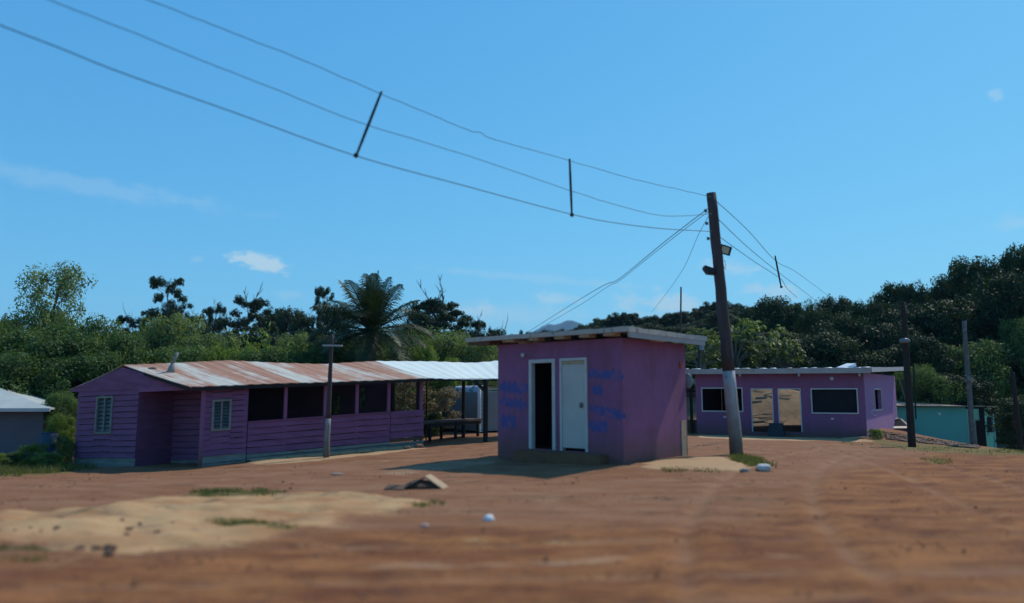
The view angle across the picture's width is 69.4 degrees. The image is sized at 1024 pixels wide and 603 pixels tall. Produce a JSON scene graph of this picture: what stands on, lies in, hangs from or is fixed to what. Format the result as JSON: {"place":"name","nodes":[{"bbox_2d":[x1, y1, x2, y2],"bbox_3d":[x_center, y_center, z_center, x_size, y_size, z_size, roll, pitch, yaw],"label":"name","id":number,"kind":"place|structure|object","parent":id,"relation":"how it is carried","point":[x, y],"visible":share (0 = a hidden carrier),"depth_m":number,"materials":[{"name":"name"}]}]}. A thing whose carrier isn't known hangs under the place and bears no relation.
{"place":"outdoors","nodes":[
{"label":"outdoors","id":0,"kind":"place"},
{"bbox_2d":[0,348,1023,602],"bbox_3d":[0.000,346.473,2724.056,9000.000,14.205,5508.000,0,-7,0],"label":"ground","id":1,"kind":"structure","parent":0,"point":[578,528],"depth_m":8.47,"materials":[{"name":"soil"}]},
{"bbox_2d":[13,442,48,467],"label":"bush","id":2,"kind":"object","parent":1,"relation":"on","point":[37,448],"visible":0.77,"depth_m":21.05,"materials":[{"name":"green plant"}]},
{"bbox_2d":[0,323,68,385],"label":"bush","id":3,"kind":"object","parent":1,"relation":"on","point":[15,338],"visible":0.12,"depth_m":31.20,"materials":[{"name":"green plant"}]},
{"bbox_2d":[0,388,76,458],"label":"grey house","id":4,"kind":"structure","parent":1,"relation":"on","point":[20,414],"depth_m":23.60,"materials":[{"name":"metal"}]},
{"bbox_2d":[0,351,80,397],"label":"bush","id":5,"kind":"object","parent":1,"relation":"on","point":[13,371],"visible":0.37,"depth_m":26.92,"materials":[{"name":"green plant"}]},
{"bbox_2d":[30,452,64,469],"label":"bush","id":6,"kind":"object","parent":1,"relation":"on","point":[58,456],"visible":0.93,"depth_m":20.75,"materials":[{"name":"green plant"}]},
{"bbox_2d":[24,306,71,336],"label":"bush","id":7,"kind":"object","parent":1,"relation":"on","point":[53,314],"visible":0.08,"depth_m":35.65,"materials":[{"name":"green plant"}]},
{"bbox_2d":[0,260,97,333],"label":"slender tree","id":8,"kind":"object","parent":1,"relation":"on","point":[61,286],"visible":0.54,"depth_m":36.09,"materials":[{"name":"green plant"}]},
{"bbox_2d":[38,432,59,463],"bbox_3d":[-13.911,4.440,22.215,0.570,1.030,0.561,0,-7,0],"label":"water drum","id":9,"kind":"object","parent":1,"relation":"on","point":[45,438],"visible":0.46,"depth_m":22.04,"materials":[{"name":"blue plastic"}]},
{"bbox_2d":[0,331,102,395],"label":"bush","id":10,"kind":"object","parent":1,"relation":"on","point":[62,348],"visible":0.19,"depth_m":29.06,"materials":[{"name":"green plant"}]},
{"bbox_2d":[32,391,77,437],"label":"bush","id":11,"kind":"object","parent":1,"relation":"on","point":[56,401],"visible":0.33,"depth_m":24.25,"materials":[{"name":"green plant"}]},
{"bbox_2d":[44,413,75,461],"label":"bush","id":12,"kind":"object","parent":1,"relation":"on","point":[57,421],"visible":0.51,"depth_m":22.43,"materials":[{"name":"green plant"}]},
{"bbox_2d":[55,435,75,464],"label":"bush","id":13,"kind":"object","parent":1,"relation":"on","point":[66,442],"visible":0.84,"depth_m":21.93,"materials":[{"name":"green plant"}]},
{"bbox_2d":[27,350,123,402],"bbox_3d":[-16.382,4.105,28.300,3.883,4.541,3.565,6,-9,-37],"label":"bush","id":14,"kind":"object","parent":1,"relation":"on","point":[85,368],"visible":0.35,"depth_m":27.57,"materials":[{"name":"green plant"}]},
{"bbox_2d":[40,313,125,352],"bbox_3d":[-19.010,3.703,32.550,3.984,6.588,3.798,1,-7,-5],"label":"bush","id":15,"kind":"object","parent":1,"relation":"on","point":[70,329],"visible":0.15,"depth_m":32.92,"materials":[{"name":"green plant"}]},
{"bbox_2d":[67,328,151,365],"bbox_3d":[-16.752,3.828,30.533,3.742,5.487,3.568,1,-7,-11],"label":"bush","id":16,"kind":"object","parent":1,"relation":"on","point":[122,343],"visible":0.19,"depth_m":30.86,"materials":[{"name":"green plant"}]},
{"bbox_2d":[116,315,150,333],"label":"forest tree","id":17,"kind":"object","parent":1,"relation":"on","point":[129,320],"visible":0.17,"depth_m":75.83,"materials":[{"name":"green plant"}]},
{"bbox_2d":[128,345,190,363],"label":"bush","id":18,"kind":"object","parent":1,"relation":"on","point":[160,355],"visible":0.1,"depth_m":32.20,"materials":[{"name":"green plant"}]},
{"bbox_2d":[147,275,193,330],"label":"forest tree","id":19,"kind":"object","parent":1,"relation":"on","point":[158,297],"visible":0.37,"depth_m":78.19,"materials":[{"name":"green plant"}]},
{"bbox_2d":[132,312,220,351],"bbox_3d":[-16.138,3.827,35.684,4.396,7.020,4.260,-1,-7,9],"label":"bush","id":20,"kind":"object","parent":1,"relation":"on","point":[178,327],"visible":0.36,"depth_m":35.51,"materials":[{"name":"green plant"}]},
{"bbox_2d":[165,344,225,362],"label":"bush","id":21,"kind":"object","parent":1,"relation":"on","point":[195,355],"visible":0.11,"depth_m":31.02,"materials":[{"name":"green plant"}]},
{"bbox_2d":[168,332,241,357],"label":"bush","id":22,"kind":"object","parent":1,"relation":"on","point":[190,341],"visible":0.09,"depth_m":34.61,"materials":[{"name":"green plant"}]},
{"bbox_2d":[202,302,226,333],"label":"forest tree","id":23,"kind":"object","parent":1,"relation":"on","point":[209,311],"visible":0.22,"depth_m":80.33,"materials":[{"name":"green plant"}]},
{"bbox_2d":[210,309,245,334],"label":"forest tree","id":24,"kind":"object","parent":1,"relation":"on","point":[218,325],"visible":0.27,"depth_m":76.08,"materials":[{"name":"green plant"}]},
{"bbox_2d":[202,342,260,361],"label":"bush","id":25,"kind":"object","parent":1,"relation":"on","point":[214,355],"visible":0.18,"depth_m":31.40,"materials":[{"name":"green plant"}]},
{"bbox_2d":[225,282,271,337],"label":"forest tree","id":26,"kind":"object","parent":1,"relation":"on","point":[255,305],"visible":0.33,"depth_m":79.70,"materials":[{"name":"green plant"}]},
{"bbox_2d":[70,352,429,466],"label":"wooden shack","id":27,"kind":"structure","parent":1,"relation":"on","point":[203,413],"depth_m":21.95,"materials":[{"name":"purple paint"}]},
{"bbox_2d":[94,396,114,433],"bbox_3d":[-12.002,3.342,21.799,0.692,1.118,0.100,-3,-8,23],"label":"window","id":28,"kind":"structure","parent":27,"relation":"in","point":[103,411],"depth_m":21.80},
{"bbox_2d":[211,399,231,430],"bbox_3d":[-8.101,3.161,20.620,0.513,0.889,0.100,4,-8,-29],"label":"window","id":29,"kind":"structure","parent":27,"relation":"in","point":[215,423],"depth_m":20.61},
{"bbox_2d":[227,327,284,354],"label":"forest tree","id":30,"kind":"object","parent":1,"relation":"on","point":[251,335],"visible":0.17,"depth_m":66.50,"materials":[{"name":"green plant"}]},
{"bbox_2d":[227,345,295,362],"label":"bush","id":31,"kind":"object","parent":1,"relation":"on","point":[280,356],"visible":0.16,"depth_m":30.68,"materials":[{"name":"green plant"}]},
{"bbox_2d":[247,312,286,352],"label":"forest tree","id":32,"kind":"object","parent":1,"relation":"on","point":[261,322],"visible":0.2,"depth_m":72.02,"materials":[{"name":"green plant"}]},
{"bbox_2d":[275,329,308,354],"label":"bush","id":33,"kind":"object","parent":1,"relation":"on","point":[299,339],"visible":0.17,"depth_m":35.80,"materials":[{"name":"green plant"}]},
{"bbox_2d":[275,305,312,338],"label":"forest tree","id":34,"kind":"object","parent":1,"relation":"on","point":[284,322],"visible":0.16,"depth_m":75.48,"materials":[{"name":"green plant"}]},
{"bbox_2d":[288,313,323,337],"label":"forest tree","id":35,"kind":"object","parent":1,"relation":"on","point":[306,322],"visible":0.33,"depth_m":71.58,"materials":[{"name":"green plant"}]},
{"bbox_2d":[282,342,339,414],"bbox_3d":[-9.127,4.107,32.561,3.320,4.704,3.165,-3,-8,20],"label":"bush","id":36,"kind":"object","parent":1,"relation":"on","point":[311,356],"visible":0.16,"depth_m":32.73,"materials":[{"name":"green plant"}]},
{"bbox_2d":[307,286,336,341],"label":"forest tree","id":37,"kind":"object","parent":1,"relation":"on","point":[318,293],"visible":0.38,"depth_m":74.33,"materials":[{"name":"green plant"}]},
{"bbox_2d":[250,445,413,461],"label":"kerb","id":38,"kind":"structure","parent":1,"relation":"on","point":[341,452],"depth_m":21.78,"materials":[{"name":"concrete"}]},
{"bbox_2d":[322,334,342,457],"bbox_3d":[-5.087,2.765,20.809,0.570,3.702,0.184,0,-7,0],"label":"cross topped pole","id":39,"kind":"object","parent":1,"relation":"on","point":[327,426],"visible":0.94,"depth_m":20.75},
{"bbox_2d":[315,302,356,336],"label":"forest tree","id":40,"kind":"object","parent":1,"relation":"on","point":[334,319],"visible":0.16,"depth_m":77.47,"materials":[{"name":"green plant"}]},
{"bbox_2d":[308,340,366,414],"bbox_3d":[-8.274,4.440,35.798,4.459,5.166,4.093,2,-8,-17],"label":"bush","id":41,"kind":"object","parent":1,"relation":"on","point":[343,357],"visible":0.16,"depth_m":34.95,"materials":[{"name":"green plant"}]},
{"bbox_2d":[305,270,434,362],"bbox_3d":[-6.482,2.431,33.885,5.752,7.870,5.909,-3,-8,22],"label":"coconut palm","id":42,"kind":"object","parent":1,"relation":"on","point":[371,305],"visible":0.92,"depth_m":33.48,"materials":[{"name":"green plant"}]},
{"bbox_2d":[394,379,431,431],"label":"bush","id":43,"kind":"object","parent":1,"relation":"on","point":[402,387],"visible":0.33,"depth_m":28.52,"materials":[{"name":"green plant"}]},
{"bbox_2d":[384,474,448,490],"bbox_3d":[-1.566,3.098,12.382,0.921,0.357,0.766,-2,-8,17],"label":"plank pile","id":44,"kind":"object","parent":1,"relation":"on","point":[432,482],"visible":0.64,"depth_m":12.29,"materials":[{"name":"wood"}]},
{"bbox_2d":[396,341,440,414],"bbox_3d":[-4.272,4.118,33.785,2.389,4.561,2.007,-2,-8,16],"label":"bush","id":45,"kind":"object","parent":1,"relation":"on","point":[423,355],"visible":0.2,"depth_m":33.59,"materials":[{"name":"green plant"}]},
{"bbox_2d":[379,325,464,355],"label":"bush","id":46,"kind":"object","parent":1,"relation":"on","point":[434,331],"visible":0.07,"depth_m":45.72,"materials":[{"name":"green plant"}]},
{"bbox_2d":[407,385,461,435],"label":"bush","id":47,"kind":"object","parent":1,"relation":"on","point":[449,392],"visible":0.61,"depth_m":29.06,"materials":[{"name":"green plant"}]},
{"bbox_2d":[376,361,497,441],"bbox_3d":[-1.030,3.460,25.959,6.900,3.112,2.982,4,-8,-30],"label":"canopy","id":48,"kind":"object","parent":1,"relation":"on","point":[485,372],"visible":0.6,"depth_m":25.39,"materials":[{"name":"metal"}]},
{"bbox_2d":[409,275,473,335],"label":"forest tree","id":49,"kind":"object","parent":1,"relation":"on","point":[437,308],"visible":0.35,"depth_m":71.39,"materials":[{"name":"green plant"}]},
{"bbox_2d":[407,418,481,442],"bbox_3d":[-2.341,4.587,26.219,0.763,0.794,3.671,-4,-8,30],"label":"workbench","id":50,"kind":"object","parent":1,"relation":"on","point":[441,424],"visible":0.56,"depth_m":26.11,"materials":[{"name":"wood"}]},
{"bbox_2d":[429,356,466,430],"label":"bush","id":51,"kind":"object","parent":1,"relation":"on","point":[439,384],"visible":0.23,"depth_m":32.84,"materials":[{"name":"green plant"}]},
{"bbox_2d":[420,331,494,400],"bbox_3d":[-2.878,4.092,36.685,4.292,5.465,4.159,-1,-7,4],"label":"bush","id":52,"kind":"object","parent":1,"relation":"on","point":[448,346],"visible":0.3,"depth_m":36.38,"materials":[{"name":"green plant"}]},
{"bbox_2d":[432,385,497,431],"bbox_3d":[-1.637,4.762,32.687,2.176,2.036,4.814,4,-8,-30],"label":"box trailer","id":53,"kind":"object","parent":1,"relation":"on","point":[473,401],"visible":0.41,"depth_m":30.66,"materials":[{"name":"white"}]},
{"bbox_2d":[457,335,497,390],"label":"bush","id":54,"kind":"object","parent":1,"relation":"on","point":[470,352],"visible":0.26,"depth_m":35.38,"materials":[{"name":"green plant"}]},
{"bbox_2d":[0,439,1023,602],"bbox_3d":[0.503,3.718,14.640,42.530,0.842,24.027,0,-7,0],"label":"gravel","id":55,"kind":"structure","parent":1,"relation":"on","point":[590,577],"depth_m":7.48,"materials":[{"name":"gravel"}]},
{"bbox_2d":[465,326,706,464],"bbox_3d":[1.840,2.539,18.461,4.857,3.307,3.648,-6,-10,41],"label":"toilet hut","id":56,"kind":"object","parent":1,"relation":"on","point":[614,395],"visible":0.96,"depth_m":17.09,"materials":[{"name":"purple paint"}]},
{"bbox_2d":[562,364,584,448],"bbox_3d":[1.407,2.384,16.884,0.644,1.893,0.090,-6,-10,41],"label":"door","id":57,"kind":"structure","parent":56,"relation":"in","point":[573,385],"depth_m":16.89,"materials":[{"name":"wood"}]},
{"bbox_2d":[608,312,638,326],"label":"forest tree","id":58,"kind":"object","parent":1,"relation":"on","point":[629,319],"visible":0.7,"depth_m":129.04,"materials":[{"name":"green plant"}]},
{"bbox_2d":[659,311,694,327],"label":"forest tree","id":59,"kind":"object","parent":1,"relation":"on","point":[674,316],"visible":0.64,"depth_m":125.59,"materials":[{"name":"green plant"}]},
{"bbox_2d":[674,327,721,368],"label":"broad leaved tree","id":60,"kind":"object","parent":1,"relation":"on","point":[704,360],"visible":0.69,"depth_m":52.09,"materials":[{"name":"green plant"}]},
{"bbox_2d":[685,350,734,377],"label":"bush","id":61,"kind":"object","parent":1,"relation":"on","point":[716,365],"visible":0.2,"depth_m":54.34,"materials":[{"name":"green plant"}]},
{"bbox_2d":[698,310,735,340],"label":"forest tree","id":62,"kind":"object","parent":1,"relation":"on","point":[712,316],"visible":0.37,"depth_m":105.55,"materials":[{"name":"green plant"}]},
{"bbox_2d":[702,192,742,454],"bbox_3d":[5.371,0.631,18.974,0.862,7.023,0.325,0,-7,0],"label":"utility pole","id":63,"kind":"object","parent":1,"relation":"on","point":[718,250],"visible":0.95,"depth_m":18.87,"materials":[{"name":"brown wood"}]},
{"bbox_2d":[0,25,711,231],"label":"power cable","id":64,"kind":"object","parent":63,"relation":"attached to","point":[306,138],"visible":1,"depth_m":11.83,"materials":[{"name":"rubber"}]},
{"bbox_2d":[50,0,705,215],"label":"power cable","id":65,"kind":"object","parent":63,"relation":"attached to","point":[330,111],"visible":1,"depth_m":12.20,"materials":[{"name":"rubber"}]},
{"bbox_2d":[148,0,710,196],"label":"power cable","id":66,"kind":"object","parent":63,"relation":"attached to","point":[400,101],"visible":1,"depth_m":13.14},
{"bbox_2d":[705,317,770,368],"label":"broad leaved tree","id":67,"kind":"object","parent":1,"relation":"on","point":[750,348],"visible":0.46,"depth_m":54.23,"materials":[{"name":"green plant"}]},
{"bbox_2d":[695,339,820,368],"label":"bush","id":68,"kind":"object","parent":1,"relation":"on","point":[762,360],"visible":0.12,"depth_m":56.19,"materials":[{"name":"green plant"}]},
{"bbox_2d":[731,318,794,368],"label":"broad leaved tree","id":69,"kind":"object","parent":1,"relation":"on","point":[773,334],"visible":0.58,"depth_m":55.69,"materials":[{"name":"green plant"}]},
{"bbox_2d":[748,294,801,338],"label":"forest tree","id":70,"kind":"object","parent":1,"relation":"on","point":[777,303],"visible":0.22,"depth_m":71.22,"materials":[{"name":"green plant"}]},
{"bbox_2d":[747,306,803,338],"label":"forest tree","id":71,"kind":"object","parent":1,"relation":"on","point":[771,319],"visible":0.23,"depth_m":70.31,"materials":[{"name":"green plant"}]},
{"bbox_2d":[762,332,806,367],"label":"broad leaved tree","id":72,"kind":"object","parent":1,"relation":"on","point":[775,351],"visible":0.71,"depth_m":55.51,"materials":[{"name":"green plant"}]},
{"bbox_2d":[685,363,904,436],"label":"purple house","id":73,"kind":"structure","parent":1,"relation":"on","point":[847,400],"depth_m":37.44,"materials":[{"name":"paint"}]},
{"bbox_2d":[810,388,858,413],"bbox_3d":[15.831,4.884,36.317,2.134,1.250,0.130,-4,-8,27],"label":"window","id":74,"kind":"structure","parent":73,"relation":"in","point":[824,401],"depth_m":36.35,"materials":[{"name":"glass"}]},
{"bbox_2d":[775,298,822,333],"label":"forest tree","id":75,"kind":"object","parent":1,"relation":"on","point":[797,307],"visible":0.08,"depth_m":71.34,"materials":[{"name":"green plant"}]},
{"bbox_2d":[792,305,836,338],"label":"forest tree","id":76,"kind":"object","parent":1,"relation":"on","point":[808,320],"visible":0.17,"depth_m":66.28,"materials":[{"name":"green plant"}]},
{"bbox_2d":[776,338,855,390],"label":"forest tree","id":77,"kind":"object","parent":1,"relation":"on","point":[816,355],"visible":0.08,"depth_m":57.05,"materials":[{"name":"green plant"}]},
{"bbox_2d":[789,340,851,389],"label":"forest tree","id":78,"kind":"object","parent":1,"relation":"on","point":[806,364],"visible":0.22,"depth_m":56.80,"materials":[{"name":"green plant"}]},
{"bbox_2d":[793,328,865,367],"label":"forest tree","id":79,"kind":"object","parent":1,"relation":"on","point":[834,339],"visible":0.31,"depth_m":56.91,"materials":[{"name":"green plant"}]},
{"bbox_2d":[813,293,852,314],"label":"forest tree","id":80,"kind":"object","parent":1,"relation":"on","point":[840,304],"visible":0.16,"depth_m":72.65,"materials":[{"name":"green plant"}]},
{"bbox_2d":[810,311,874,338],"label":"forest tree","id":81,"kind":"object","parent":1,"relation":"on","point":[843,324],"visible":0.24,"depth_m":61.57,"materials":[{"name":"green plant"}]},
{"bbox_2d":[845,298,881,329],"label":"forest tree","id":82,"kind":"object","parent":1,"relation":"on","point":[853,310],"visible":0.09,"depth_m":65.46,"materials":[{"name":"green plant"}]},
{"bbox_2d":[858,298,889,332],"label":"forest tree","id":83,"kind":"object","parent":1,"relation":"on","point":[871,310],"visible":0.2,"depth_m":64.21,"materials":[{"name":"green plant"}]},
{"bbox_2d":[864,280,903,311],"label":"forest tree","id":84,"kind":"object","parent":1,"relation":"on","point":[891,293],"visible":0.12,"depth_m":73.67,"materials":[{"name":"green plant"}]},
{"bbox_2d":[850,318,924,374],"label":"forest tree","id":85,"kind":"object","parent":1,"relation":"on","point":[885,334],"visible":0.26,"depth_m":58.70,"materials":[{"name":"green plant"}]},
{"bbox_2d":[855,347,922,406],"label":"forest tree","id":86,"kind":"object","parent":1,"relation":"on","point":[874,360],"visible":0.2,"depth_m":53.21,"materials":[{"name":"green plant"}]},
{"bbox_2d":[899,302,916,446],"bbox_3d":[14.898,2.832,27.816,0.349,5.684,0.691,-6,-9,39],"label":"utility pole","id":87,"kind":"object","parent":1,"relation":"on","point":[904,340],"visible":0.94,"depth_m":27.77,"materials":[{"name":"wood"}]},
{"bbox_2d":[889,279,935,311],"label":"forest tree","id":88,"kind":"object","parent":1,"relation":"on","point":[910,292],"visible":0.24,"depth_m":68.07,"materials":[{"name":"green plant"}]},
{"bbox_2d":[872,306,961,349],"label":"forest tree","id":89,"kind":"object","parent":1,"relation":"on","point":[896,315],"visible":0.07,"depth_m":61.62,"materials":[{"name":"green plant"}]},
{"bbox_2d":[883,332,960,403],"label":"forest tree","id":90,"kind":"object","parent":1,"relation":"on","point":[919,353],"visible":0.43,"depth_m":52.11,"materials":[{"name":"green plant"}]},
{"bbox_2d":[869,430,980,448],"bbox_3d":[19.120,6.416,34.558,2.704,0.629,6.690,4,-8,-28],"label":"rubble","id":91,"kind":"object","parent":1,"relation":"on","point":[891,436],"visible":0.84,"depth_m":34.22,"materials":[{"name":"concrete"}]},
{"bbox_2d":[890,363,966,406],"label":"bush","id":92,"kind":"object","parent":1,"relation":"on","point":[940,394],"visible":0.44,"depth_m":48.52,"materials":[{"name":"green plant"}]},
{"bbox_2d":[896,400,998,447],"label":"green building","id":93,"kind":"structure","parent":1,"relation":"on","point":[944,421],"depth_m":46.09,"materials":[{"name":"paint"}]},
{"bbox_2d":[925,273,971,300],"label":"forest tree","id":94,"kind":"object","parent":1,"relation":"on","point":[940,292],"visible":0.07,"depth_m":70.87,"materials":[{"name":"green plant"}]},
{"bbox_2d":[907,294,993,347],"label":"forest tree","id":95,"kind":"object","parent":1,"relation":"on","point":[938,311],"visible":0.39,"depth_m":58.85,"materials":[{"name":"green plant"}]},
{"bbox_2d":[920,373,999,434],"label":"forest tree","id":96,"kind":"object","parent":1,"relation":"on","point":[978,385],"visible":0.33,"depth_m":48.58,"materials":[{"name":"green plant"}]},
{"bbox_2d":[962,321,975,444],"bbox_3d":[20.819,3.828,33.693,0.341,5.931,0.452,-4,-8,28],"label":"utility pole","id":97,"kind":"object","parent":1,"relation":"on","point":[971,422],"visible":0.96,"depth_m":33.68,"materials":[{"name":"wood"}]},
{"bbox_2d":[945,255,1001,298],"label":"forest tree","id":98,"kind":"object","parent":1,"relation":"on","point":[959,272],"visible":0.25,"depth_m":66.66,"materials":[{"name":"green plant"}]},
{"bbox_2d":[936,337,1020,443],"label":"bush","id":99,"kind":"object","parent":1,"relation":"on","point":[985,354],"visible":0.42,"depth_m":52.31,"materials":[{"name":"green plant"}]},
{"bbox_2d":[950,300,1018,346],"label":"forest tree","id":100,"kind":"object","parent":1,"relation":"on","point":[984,329],"visible":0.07,"depth_m":58.67,"materials":[{"name":"green plant"}]},
{"bbox_2d":[960,266,1023,356],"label":"forest tree","id":101,"kind":"object","parent":1,"relation":"on","point":[1003,292],"visible":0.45,"depth_m":56.96,"materials":[{"name":"green plant"}]},
{"bbox_2d":[989,394,1023,449],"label":"forest tree","id":102,"kind":"object","parent":1,"relation":"on","point":[1009,424],"visible":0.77,"depth_m":43.71,"materials":[{"name":"green plant"}]},
{"bbox_2d":[989,242,1023,303],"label":"forest tree","id":103,"kind":"object","parent":1,"relation":"on","point":[1012,259],"visible":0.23,"depth_m":60.54,"materials":[{"name":"green plant"}]},
{"bbox_2d":[997,315,1023,426],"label":"bush","id":104,"kind":"object","parent":1,"relation":"on","point":[1014,333],"visible":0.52,"depth_m":53.64,"materials":[{"name":"green plant"}]},
{"bbox_2d":[1010,372,1023,450],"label":"utility pole","id":105,"kind":"object","parent":1,"relation":"on","point":[1017,418],"visible":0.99,"depth_m":35.54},
{"bbox_2d":[0,440,1023,562],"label":"grass","id":106,"kind":"structure","parent":0,"point":[749,459],"depth_m":15.58,"materials":[{"name":"plant"}]},
{"bbox_2d":[0,0,1023,337],"label":"sky","id":107,"kind":"structure","parent":0,"point":[863,144],"materials":[{"name":"blue"}]},
{"bbox_2d":[532,320,581,332],"bbox_3d":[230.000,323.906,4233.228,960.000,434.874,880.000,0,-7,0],"label":"hills","id":108,"kind":"structure","parent":0,"point":[568,325],"depth_m":4121.15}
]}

